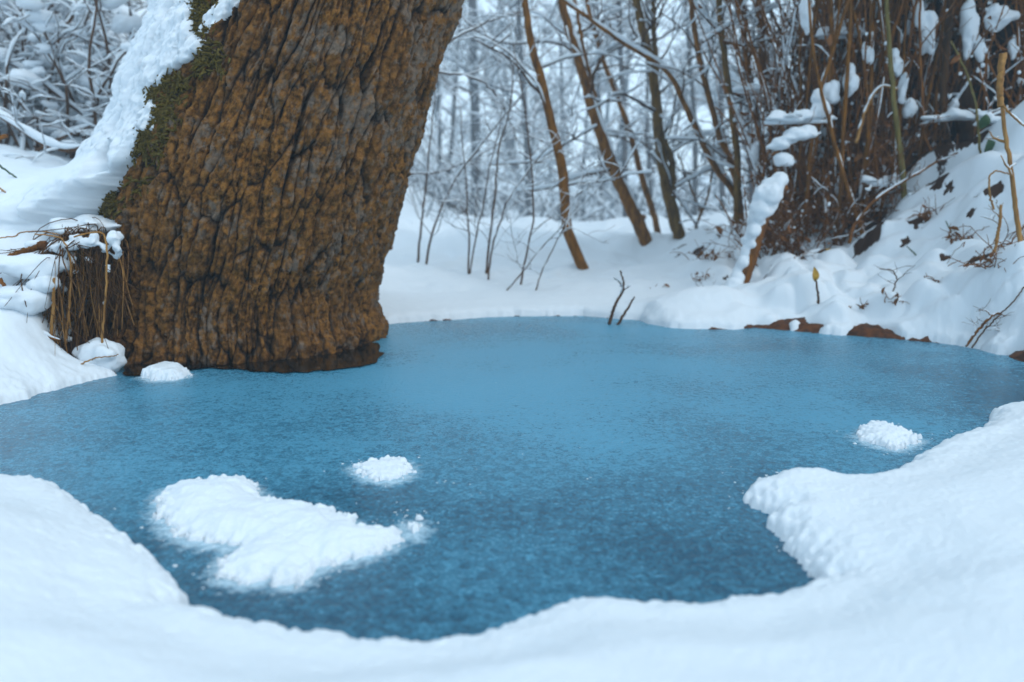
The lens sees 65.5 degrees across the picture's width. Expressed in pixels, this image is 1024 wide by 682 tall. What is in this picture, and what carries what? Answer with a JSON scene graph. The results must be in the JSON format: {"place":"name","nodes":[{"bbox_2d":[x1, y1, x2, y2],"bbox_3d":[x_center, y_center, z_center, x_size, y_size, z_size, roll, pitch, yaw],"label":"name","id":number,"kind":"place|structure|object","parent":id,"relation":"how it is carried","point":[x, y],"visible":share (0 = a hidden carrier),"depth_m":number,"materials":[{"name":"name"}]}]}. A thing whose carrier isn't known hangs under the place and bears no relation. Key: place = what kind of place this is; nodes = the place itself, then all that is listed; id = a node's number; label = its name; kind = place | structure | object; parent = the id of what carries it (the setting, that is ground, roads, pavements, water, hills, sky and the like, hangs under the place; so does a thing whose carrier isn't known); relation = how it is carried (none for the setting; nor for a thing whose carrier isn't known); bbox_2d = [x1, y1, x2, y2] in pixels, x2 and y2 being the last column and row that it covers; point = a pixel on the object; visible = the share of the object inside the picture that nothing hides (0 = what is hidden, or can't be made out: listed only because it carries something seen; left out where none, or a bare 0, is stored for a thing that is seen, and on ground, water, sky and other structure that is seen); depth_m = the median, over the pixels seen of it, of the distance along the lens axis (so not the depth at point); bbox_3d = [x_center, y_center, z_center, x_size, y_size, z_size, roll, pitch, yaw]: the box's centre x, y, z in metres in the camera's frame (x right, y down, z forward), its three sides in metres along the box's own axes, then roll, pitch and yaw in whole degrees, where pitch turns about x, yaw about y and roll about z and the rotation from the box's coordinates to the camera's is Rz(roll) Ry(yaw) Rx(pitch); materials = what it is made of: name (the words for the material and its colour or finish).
{"place":"outdoors","nodes":[
{"label":"outdoors","id":0,"kind":"place"},
{"bbox_2d":[0,85,101,161],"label":"snowy bough","id":1,"kind":"object","parent":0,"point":[51,143],"visible":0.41,"depth_m":3.77,"materials":[{"name":"snow"}]},
{"bbox_2d":[122,342,383,375],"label":"open water","id":2,"kind":"structure","parent":0,"point":[365,354],"depth_m":2.59,"materials":[{"name":"black liquid"}]},
{"bbox_2d":[0,0,1023,681],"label":"snow ground","id":3,"kind":"structure","parent":0,"point":[914,568],"depth_m":1.12,"materials":[{"name":"snow"}]},
{"bbox_2d":[0,285,51,314],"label":"snow heap","id":4,"kind":"object","parent":3,"relation":"on","point":[35,300],"visible":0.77,"depth_m":2.35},
{"bbox_2d":[0,253,69,279],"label":"snow heap","id":5,"kind":"object","parent":3,"relation":"on","point":[25,265],"visible":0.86,"depth_m":2.38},
{"bbox_2d":[0,0,111,152],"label":"snowy shrub","id":6,"kind":"object","parent":3,"relation":"on","point":[25,38],"visible":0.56,"depth_m":4.60,"materials":[{"name":"snow"}]},
{"bbox_2d":[0,0,134,158],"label":"snowy shrub","id":7,"kind":"object","parent":3,"relation":"on","point":[94,93],"visible":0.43,"depth_m":4.48,"materials":[{"name":"snow"}]},
{"bbox_2d":[0,0,137,105],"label":"snowy shrub","id":8,"kind":"object","parent":3,"relation":"on","point":[123,9],"visible":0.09,"depth_m":5.00,"materials":[{"name":"snow"}]},
{"bbox_2d":[0,0,142,131],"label":"snowy shrub","id":9,"kind":"object","parent":3,"relation":"on","point":[121,23],"visible":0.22,"depth_m":4.58,"materials":[{"name":"snow"}]},
{"bbox_2d":[0,0,146,141],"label":"snowy shrub","id":10,"kind":"object","parent":3,"relation":"on","point":[54,133],"visible":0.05,"depth_m":5.03,"materials":[{"name":"snow"}]},
{"bbox_2d":[0,0,147,76],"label":"snowy shrub","id":11,"kind":"object","parent":3,"relation":"on","point":[87,13],"visible":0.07,"depth_m":5.41,"materials":[{"name":"snow"}]},
{"bbox_2d":[31,0,147,136],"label":"snowy shrub","id":12,"kind":"object","parent":3,"relation":"on","point":[85,34],"visible":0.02,"depth_m":4.79,"materials":[{"name":"snow"}]},
{"bbox_2d":[0,217,187,354],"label":"straw tussock","id":13,"kind":"object","parent":3,"relation":"on","point":[87,253],"visible":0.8,"depth_m":2.46,"materials":[{"name":"plant"}]},
{"bbox_2d":[26,275,60,292],"bbox_3d":[-1.413,-0.174,2.403,0.099,0.066,0.081,0,9,0],"label":"snow heap","id":14,"kind":"object","parent":13,"relation":"on","point":[40,283],"visible":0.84,"depth_m":2.37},
{"bbox_2d":[47,214,120,237],"bbox_3d":[-1.394,-0.378,2.623,0.290,0.079,0.226,0,9,0],"label":"snow heap","id":15,"kind":"object","parent":13,"relation":"on","point":[107,223],"visible":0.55,"depth_m":2.56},
{"bbox_2d":[73,231,108,342],"bbox_3d":[-1.260,-0.107,2.414,0.100,0.448,0.012,0,9,0],"label":"straw","id":16,"kind":"object","parent":13,"relation":"attached to","point":[106,284],"visible":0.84,"depth_m":2.40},
{"bbox_2d":[72,337,126,372],"bbox_3d":[-1.272,0.056,2.475,0.163,0.134,0.123,3,10,17],"label":"snow heap","id":17,"kind":"object","parent":3,"relation":"on","point":[93,348],"visible":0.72,"depth_m":2.42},
{"bbox_2d":[0,0,463,365],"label":"leaning tree","id":18,"kind":"object","parent":3,"relation":"on","point":[251,162],"visible":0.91,"depth_m":2.56,"materials":[{"name":"brown plant"}]},
{"bbox_2d":[405,85,442,262],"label":"sapling","id":19,"kind":"object","parent":3,"relation":"on","point":[421,223],"visible":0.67,"depth_m":5.05,"materials":[{"name":"grey plant"}]},
{"bbox_2d":[431,5,470,207],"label":"young tree","id":20,"kind":"object","parent":3,"relation":"on","point":[458,47],"visible":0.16,"depth_m":14.17,"materials":[{"name":"grey plant"}]},
{"bbox_2d":[424,77,482,202],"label":"thin tree","id":21,"kind":"object","parent":3,"relation":"on","point":[437,103],"visible":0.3,"depth_m":13.54,"materials":[{"name":"grey plant"}]},
{"bbox_2d":[424,74,493,273],"bbox_3d":[-0.293,-0.909,4.632,0.376,1.285,0.616,0,9,0],"label":"sapling","id":22,"kind":"object","parent":3,"relation":"on","point":[466,208],"visible":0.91,"depth_m":4.68,"materials":[{"name":"grey plant"}]},
{"bbox_2d":[438,52,565,147],"bbox_3d":[-0.207,-1.489,4.812,1.078,0.627,0.517,-3,10,-16],"label":"hanging twig","id":23,"kind":"object","parent":22,"relation":"attached to","point":[497,97],"visible":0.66,"depth_m":4.75,"materials":[{"name":"grey plant"}]},
{"bbox_2d":[427,69,510,273],"bbox_3d":[-0.220,-0.936,4.686,0.537,1.317,0.373,7,12,37],"label":"sapling","id":24,"kind":"object","parent":3,"relation":"on","point":[484,200],"visible":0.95,"depth_m":4.67,"materials":[{"name":"grey plant"}]},
{"bbox_2d":[446,0,500,202],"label":"forest tree","id":25,"kind":"object","parent":3,"relation":"on","point":[465,107],"visible":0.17,"depth_m":30.38,"materials":[{"name":"grey plant"}]},
{"bbox_2d":[438,0,512,216],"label":"thin tree","id":26,"kind":"object","parent":3,"relation":"on","point":[475,127],"visible":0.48,"depth_m":12.51,"materials":[{"name":"grey plant"}]},
{"bbox_2d":[409,67,545,263],"bbox_3d":[-0.238,-1.014,4.838,0.886,1.335,0.467,-6,11,-31],"label":"sapling","id":27,"kind":"object","parent":3,"relation":"on","point":[458,173],"visible":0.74,"depth_m":4.82,"materials":[{"name":"grey plant"}]},
{"bbox_2d":[447,0,541,216],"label":"forest tree","id":28,"kind":"object","parent":3,"relation":"on","point":[506,143],"visible":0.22,"depth_m":22.56,"materials":[{"name":"grey plant"}]},
{"bbox_2d":[454,18,551,273],"bbox_3d":[-0.140,-1.039,4.613,0.590,1.534,0.532,-6,11,-32],"label":"sapling","id":29,"kind":"object","parent":3,"relation":"on","point":[490,232],"visible":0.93,"depth_m":4.62,"materials":[{"name":"grey plant"}]},
{"bbox_2d":[465,0,543,210],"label":"forest tree","id":30,"kind":"object","parent":3,"relation":"on","point":[512,142],"visible":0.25,"depth_m":25.24,"materials":[{"name":"grey plant"}]},
{"bbox_2d":[463,0,562,216],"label":"thin tree","id":31,"kind":"object","parent":3,"relation":"on","point":[534,108],"visible":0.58,"depth_m":11.68,"materials":[{"name":"grey plant"}]},
{"bbox_2d":[456,78,596,279],"bbox_3d":[0.076,-0.835,4.477,0.783,1.227,0.295,2,10,12],"label":"sapling","id":32,"kind":"object","parent":3,"relation":"on","point":[521,179],"visible":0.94,"depth_m":4.49,"materials":[{"name":"grey plant"}]},
{"bbox_2d":[475,0,580,284],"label":"sapling","id":33,"kind":"object","parent":3,"relation":"on","point":[536,173],"visible":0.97,"depth_m":4.29,"materials":[{"name":"grey plant"}]},
{"bbox_2d":[490,1,578,186],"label":"young tree","id":34,"kind":"object","parent":3,"relation":"on","point":[550,87],"visible":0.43,"depth_m":16.81,"materials":[{"name":"grey plant"}]},
{"bbox_2d":[444,0,627,215],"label":"young tree","id":35,"kind":"object","parent":3,"relation":"on","point":[493,34],"visible":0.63,"depth_m":12.00,"materials":[{"name":"grey plant"}]},
{"bbox_2d":[495,152,614,290],"bbox_3d":[0.214,-0.559,4.136,0.623,0.847,0.659,0,9,0],"label":"sapling","id":36,"kind":"object","parent":3,"relation":"on","point":[553,234],"visible":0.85,"depth_m":4.17,"materials":[{"name":"grey plant"}]},
{"bbox_2d":[457,0,660,269],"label":"slender tree","id":37,"kind":"object","parent":3,"relation":"on","point":[541,89],"visible":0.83,"depth_m":4.62,"materials":[{"name":"brown plant"}]},
{"bbox_2d":[449,0,553,66],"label":"hanging twig","id":38,"kind":"object","parent":37,"relation":"attached to","point":[466,30],"visible":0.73,"depth_m":5.00,"materials":[{"name":"grey plant"}]},
{"bbox_2d":[502,1,621,220],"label":"young tree","id":39,"kind":"object","parent":3,"relation":"on","point":[555,111],"visible":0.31,"depth_m":17.26,"materials":[{"name":"grey plant"}]},
{"bbox_2d":[468,0,658,245],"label":"slender tree","id":40,"kind":"object","parent":3,"relation":"on","point":[622,187],"visible":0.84,"depth_m":5.58,"materials":[{"name":"brown plant"}]},
{"bbox_2d":[411,108,544,174],"bbox_3d":[-0.237,-1.411,5.536,1.115,0.522,0.504,-7,12,-35],"label":"hanging twig","id":41,"kind":"object","parent":40,"relation":"attached to","point":[472,160],"visible":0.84,"depth_m":5.52,"materials":[{"name":"grey plant"}]},
{"bbox_2d":[493,142,635,289],"bbox_3d":[0.251,-0.577,4.074,0.708,0.893,0.608,0,9,0],"label":"sapling","id":42,"kind":"object","parent":3,"relation":"on","point":[581,191],"visible":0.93,"depth_m":4.11,"materials":[{"name":"grey plant"}]},
{"bbox_2d":[408,64,768,221],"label":"undergrowth","id":43,"kind":"object","parent":3,"relation":"on","point":[537,206],"visible":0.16,"depth_m":11.75,"materials":[{"name":"grey plant"}]},
{"bbox_2d":[549,0,633,220],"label":"young tree","id":44,"kind":"object","parent":3,"relation":"on","point":[606,87],"visible":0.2,"depth_m":16.66,"materials":[{"name":"grey plant"}]},
{"bbox_2d":[534,0,676,216],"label":"thin tree","id":45,"kind":"object","parent":3,"relation":"on","point":[622,61],"visible":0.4,"depth_m":8.65,"materials":[{"name":"grey plant"}]},
{"bbox_2d":[567,0,653,211],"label":"forest tree","id":46,"kind":"object","parent":3,"relation":"on","point":[607,111],"visible":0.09,"depth_m":32.53,"materials":[{"name":"grey plant"}]},
{"bbox_2d":[551,0,678,220],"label":"thin tree","id":47,"kind":"object","parent":3,"relation":"on","point":[599,90],"visible":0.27,"depth_m":11.97,"materials":[{"name":"grey plant"}]},
{"bbox_2d":[578,0,660,233],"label":"slender tree","id":48,"kind":"object","parent":3,"relation":"on","point":[643,180],"visible":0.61,"depth_m":6.18,"materials":[{"name":"brown plant"}]},
{"bbox_2d":[585,0,674,218],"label":"forest tree","id":49,"kind":"object","parent":3,"relation":"on","point":[619,144],"visible":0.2,"depth_m":27.44,"materials":[{"name":"grey plant"}]},
{"bbox_2d":[614,0,682,202],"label":"thin tree","id":50,"kind":"object","parent":3,"relation":"on","point":[650,186],"visible":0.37,"depth_m":10.68,"materials":[{"name":"grey plant"}]},
{"bbox_2d":[552,0,754,202],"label":"young tree","id":51,"kind":"object","parent":3,"relation":"on","point":[665,122],"visible":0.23,"depth_m":15.50,"materials":[{"name":"grey plant"}]},
{"bbox_2d":[562,0,765,221],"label":"slender tree","id":52,"kind":"object","parent":3,"relation":"on","point":[669,75],"visible":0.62,"depth_m":5.09,"materials":[{"name":"brown plant"}]},
{"bbox_2d":[578,0,765,239],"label":"slender tree","id":53,"kind":"object","parent":3,"relation":"on","point":[662,155],"visible":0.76,"depth_m":5.64,"materials":[{"name":"brown plant"}]},
{"bbox_2d":[636,1,725,217],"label":"young tree","id":54,"kind":"object","parent":3,"relation":"on","point":[696,88],"visible":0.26,"depth_m":14.30,"materials":[{"name":"grey plant"}]},
{"bbox_2d":[621,0,750,224],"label":"slender tree","id":55,"kind":"object","parent":3,"relation":"on","point":[709,98],"visible":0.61,"depth_m":4.91,"materials":[{"name":"brown plant"}]},
{"bbox_2d":[672,98,724,228],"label":"slender tree","id":56,"kind":"object","parent":3,"relation":"on","point":[693,195],"visible":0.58,"depth_m":5.79,"materials":[{"name":"brown plant"}]},
{"bbox_2d":[623,0,778,215],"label":"thin tree","id":57,"kind":"object","parent":3,"relation":"on","point":[695,159],"visible":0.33,"depth_m":9.23,"materials":[{"name":"brown plant"}]},
{"bbox_2d":[678,0,793,207],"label":"thin tree","id":58,"kind":"object","parent":3,"relation":"on","point":[718,51],"visible":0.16,"depth_m":7.36,"materials":[{"name":"brown plant"}]},
{"bbox_2d":[691,0,803,223],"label":"slender tree","id":59,"kind":"object","parent":3,"relation":"on","point":[720,8],"visible":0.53,"depth_m":4.53,"materials":[{"name":"brown plant"}]},
{"bbox_2d":[688,2,819,211],"bbox_3d":[2.062,-3.882,8.363,1.655,5.544,2.470,-7,11,-34],"label":"thin tree","id":60,"kind":"object","parent":3,"relation":"on","point":[721,183],"visible":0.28,"depth_m":8.68,"materials":[{"name":"brown plant"}]},
{"bbox_2d":[725,172,788,286],"bbox_3d":[1.144,-0.466,3.772,0.307,0.662,0.170,0,9,0],"label":"snowy log","id":61,"kind":"object","parent":3,"relation":"on","point":[769,193],"visible":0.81,"depth_m":3.72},
{"bbox_2d":[719,0,796,167],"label":"slender tree","id":62,"kind":"object","parent":3,"relation":"on","point":[763,63],"visible":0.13,"depth_m":4.96,"materials":[{"name":"brown plant"}]},
{"bbox_2d":[713,0,822,175],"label":"slender tree","id":63,"kind":"object","parent":3,"relation":"on","point":[755,23],"visible":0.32,"depth_m":4.66,"materials":[{"name":"brown plant"}]},
{"bbox_2d":[689,0,907,236],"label":"brown shrub","id":64,"kind":"object","parent":3,"relation":"on","point":[752,151],"visible":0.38,"depth_m":4.28,"materials":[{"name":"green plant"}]},
{"bbox_2d":[698,106,904,266],"bbox_3d":[1.388,-0.730,4.100,0.912,0.878,0.930,0,9,0],"label":"brown shrub","id":65,"kind":"object","parent":3,"relation":"on","point":[780,236],"visible":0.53,"depth_m":4.01,"materials":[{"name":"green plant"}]},
{"bbox_2d":[766,124,820,166],"bbox_3d":[1.376,-0.954,3.883,0.252,0.206,0.132,-3,10,-19],"label":"snowy branch","id":66,"kind":"object","parent":65,"relation":"attached to","point":[791,137],"visible":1,"depth_m":3.86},
{"bbox_2d":[764,88,838,130],"bbox_3d":[1.426,-1.131,3.899,0.350,0.206,0.195,-4,10,-23],"label":"snowy branch","id":67,"kind":"object","parent":65,"relation":"attached to","point":[784,118],"visible":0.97,"depth_m":3.88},
{"bbox_2d":[787,0,849,241],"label":"tall stems","id":68,"kind":"object","parent":3,"relation":"on","point":[812,150],"visible":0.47,"depth_m":4.12,"materials":[{"name":"brown plant"}]},
{"bbox_2d":[799,0,812,52],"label":"snow slab","id":69,"kind":"structure","parent":68,"relation":"on","point":[803,14],"depth_m":3.90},
{"bbox_2d":[823,64,839,115],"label":"snow slab","id":70,"kind":"structure","parent":68,"relation":"on","point":[831,90],"depth_m":3.95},
{"bbox_2d":[709,0,955,227],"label":"brown shrub","id":71,"kind":"object","parent":3,"relation":"on","point":[823,130],"visible":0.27,"depth_m":4.19,"materials":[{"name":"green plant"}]},
{"bbox_2d":[808,0,864,234],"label":"brown stalk","id":72,"kind":"object","parent":3,"relation":"on","point":[837,152],"visible":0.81,"depth_m":3.86,"materials":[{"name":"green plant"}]},
{"bbox_2d":[759,0,942,221],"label":"brown shrub","id":73,"kind":"object","parent":3,"relation":"on","point":[829,41],"visible":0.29,"depth_m":4.09,"materials":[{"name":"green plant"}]},
{"bbox_2d":[814,19,864,50],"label":"snowy branch","id":74,"kind":"object","parent":73,"relation":"attached to","point":[820,34],"visible":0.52,"depth_m":4.07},
{"bbox_2d":[829,0,916,244],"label":"tall stems","id":75,"kind":"object","parent":3,"relation":"on","point":[873,71],"visible":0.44,"depth_m":4.00,"materials":[{"name":"brown plant"}]},
{"bbox_2d":[842,44,859,97],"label":"snow slab","id":76,"kind":"structure","parent":75,"relation":"on","point":[854,80],"depth_m":3.93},
{"bbox_2d":[884,0,906,198],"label":"green stalk","id":77,"kind":"object","parent":3,"relation":"on","point":[893,92],"visible":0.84,"depth_m":3.80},
{"bbox_2d":[847,152,957,243],"bbox_3d":[1.857,-0.675,3.769,0.493,0.430,0.116,0,9,0],"label":"bramble cane","id":78,"kind":"object","parent":3,"relation":"on","point":[865,211],"visible":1,"depth_m":3.78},
{"bbox_2d":[817,0,1022,202],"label":"brown shrub","id":79,"kind":"object","parent":3,"relation":"on","point":[928,70],"visible":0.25,"depth_m":4.07,"materials":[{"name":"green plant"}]},
{"bbox_2d":[890,0,951,173],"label":"tall stems","id":80,"kind":"object","parent":3,"relation":"on","point":[934,107],"visible":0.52,"depth_m":4.04,"materials":[{"name":"brown plant"}]},
{"bbox_2d":[897,51,915,114],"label":"snow slab","id":81,"kind":"structure","parent":80,"relation":"on","point":[902,86],"depth_m":3.95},
{"bbox_2d":[911,0,937,73],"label":"snow slab","id":82,"kind":"structure","parent":80,"relation":"on","point":[929,18],"depth_m":3.89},
{"bbox_2d":[855,0,1023,160],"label":"brown shrub","id":83,"kind":"object","parent":3,"relation":"on","point":[955,59],"visible":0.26,"depth_m":4.01,"materials":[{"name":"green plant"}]},
{"bbox_2d":[939,0,953,144],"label":"woody stem","id":84,"kind":"object","parent":83,"relation":"attached to","point":[945,63],"visible":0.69,"depth_m":3.92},
{"bbox_2d":[919,108,991,126],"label":"snowy branch","id":85,"kind":"object","parent":84,"relation":"attached to","point":[955,114],"visible":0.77,"depth_m":3.86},
{"bbox_2d":[958,0,979,82],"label":"snow slab","id":86,"kind":"structure","parent":83,"relation":"on","point":[969,29],"depth_m":3.90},
{"bbox_2d":[951,0,976,142],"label":"woody stem","id":87,"kind":"object","parent":3,"relation":"on","point":[964,131],"visible":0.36,"depth_m":4.16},
{"bbox_2d":[950,41,981,153],"bbox_3d":[2.082,-1.011,3.633,0.229,0.687,0.016,0,9,0],"label":"green shoot","id":88,"kind":"object","parent":3,"relation":"on","point":[975,102],"visible":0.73,"depth_m":3.62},
{"bbox_2d":[961,298,1004,346],"bbox_3d":[1.758,-0.075,2.858,0.266,0.197,0.116,3,10,19],"label":"shore twig","id":89,"kind":"object","parent":3,"relation":"on","point":[982,326],"visible":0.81,"depth_m":2.86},
{"bbox_2d":[948,234,1023,270],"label":"dead grass tuft","id":90,"kind":"object","parent":3,"relation":"on","point":[991,255],"visible":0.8,"depth_m":2.96,"materials":[{"name":"brown plant"}]},
{"bbox_2d":[986,107,1022,241],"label":"dead reed","id":91,"kind":"object","parent":3,"relation":"on","point":[1009,165],"visible":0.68,"depth_m":2.89,"materials":[{"name":"plant"}]},
{"bbox_2d":[996,52,1006,107],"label":"frayed reed","id":92,"kind":"object","parent":91,"relation":"attached to","point":[1000,77],"visible":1,"depth_m":2.81,"materials":[{"name":"plant"}]},
{"bbox_2d":[0,316,1023,641],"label":"frozen pond","id":93,"kind":"structure","parent":0,"point":[650,432],"depth_m":1.69,"materials":[{"name":"ice"}]},
{"bbox_2d":[140,361,192,380],"bbox_3d":[-1.051,0.090,2.443,0.235,0.046,0.280,0,9,0],"label":"snow patch","id":94,"kind":"object","parent":93,"relation":"on","point":[166,370],"visible":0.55,"depth_m":2.38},
{"bbox_2d":[151,474,404,588],"bbox_3d":[-0.400,0.285,1.277,0.526,0.043,0.498,0,9,0],"label":"snow patch","id":95,"kind":"object","parent":93,"relation":"on","point":[280,541],"visible":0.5,"depth_m":1.21,"materials":[{"name":"snow"}]},
{"bbox_2d":[352,455,416,481],"bbox_3d":[-0.252,0.249,1.546,0.196,0.025,0.213,0,9,0],"label":"snow patch","id":96,"kind":"object","parent":93,"relation":"on","point":[388,467],"visible":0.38,"depth_m":1.53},
{"bbox_2d":[856,420,921,450],"bbox_3d":[0.829,0.209,1.766,0.210,0.033,0.261,0,9,0],"label":"snow patch","id":97,"kind":"object","parent":93,"relation":"on","point":[890,436],"visible":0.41,"depth_m":1.74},
{"bbox_2d":[415,0,812,173],"label":"sky","id":98,"kind":"structure","parent":0,"point":[484,4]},
{"bbox_2d":[422,315,1023,361],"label":"muddy shore","id":99,"kind":"structure","parent":0,"point":[868,330],"depth_m":3.19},
{"bbox_2d":[803,0,1023,170],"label":"earth bank","id":100,"kind":"structure","parent":0,"point":[994,48],"depth_m":4.37,"materials":[{"name":"soil"}]},
{"bbox_2d":[725,0,936,205],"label":"brown shrub","id":101,"kind":"object","parent":100,"relation":"on","point":[808,40],"visible":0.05,"depth_m":4.48,"materials":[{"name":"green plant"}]},
{"bbox_2d":[775,95,953,248],"bbox_3d":[1.768,-0.842,4.055,0.947,0.871,0.848,-4,10,-22],"label":"brown shrub","id":102,"kind":"object","parent":100,"relation":"on","point":[827,208],"visible":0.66,"depth_m":3.98,"materials":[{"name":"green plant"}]},
{"bbox_2d":[860,168,911,198],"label":"snowy branch","id":103,"kind":"object","parent":102,"relation":"attached to","point":[869,181],"visible":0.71,"depth_m":3.90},
{"bbox_2d":[907,0,936,151],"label":"wavy stalk","id":104,"kind":"object","parent":100,"relation":"on","point":[920,71],"visible":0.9,"depth_m":3.89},
{"bbox_2d":[893,0,1023,136],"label":"brown shrub","id":105,"kind":"object","parent":100,"relation":"on","point":[1019,61],"visible":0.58,"depth_m":3.95,"materials":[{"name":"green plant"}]},
{"bbox_2d":[983,0,1019,40],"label":"snow slab","id":106,"kind":"structure","parent":105,"relation":"on","point":[994,10],"depth_m":3.88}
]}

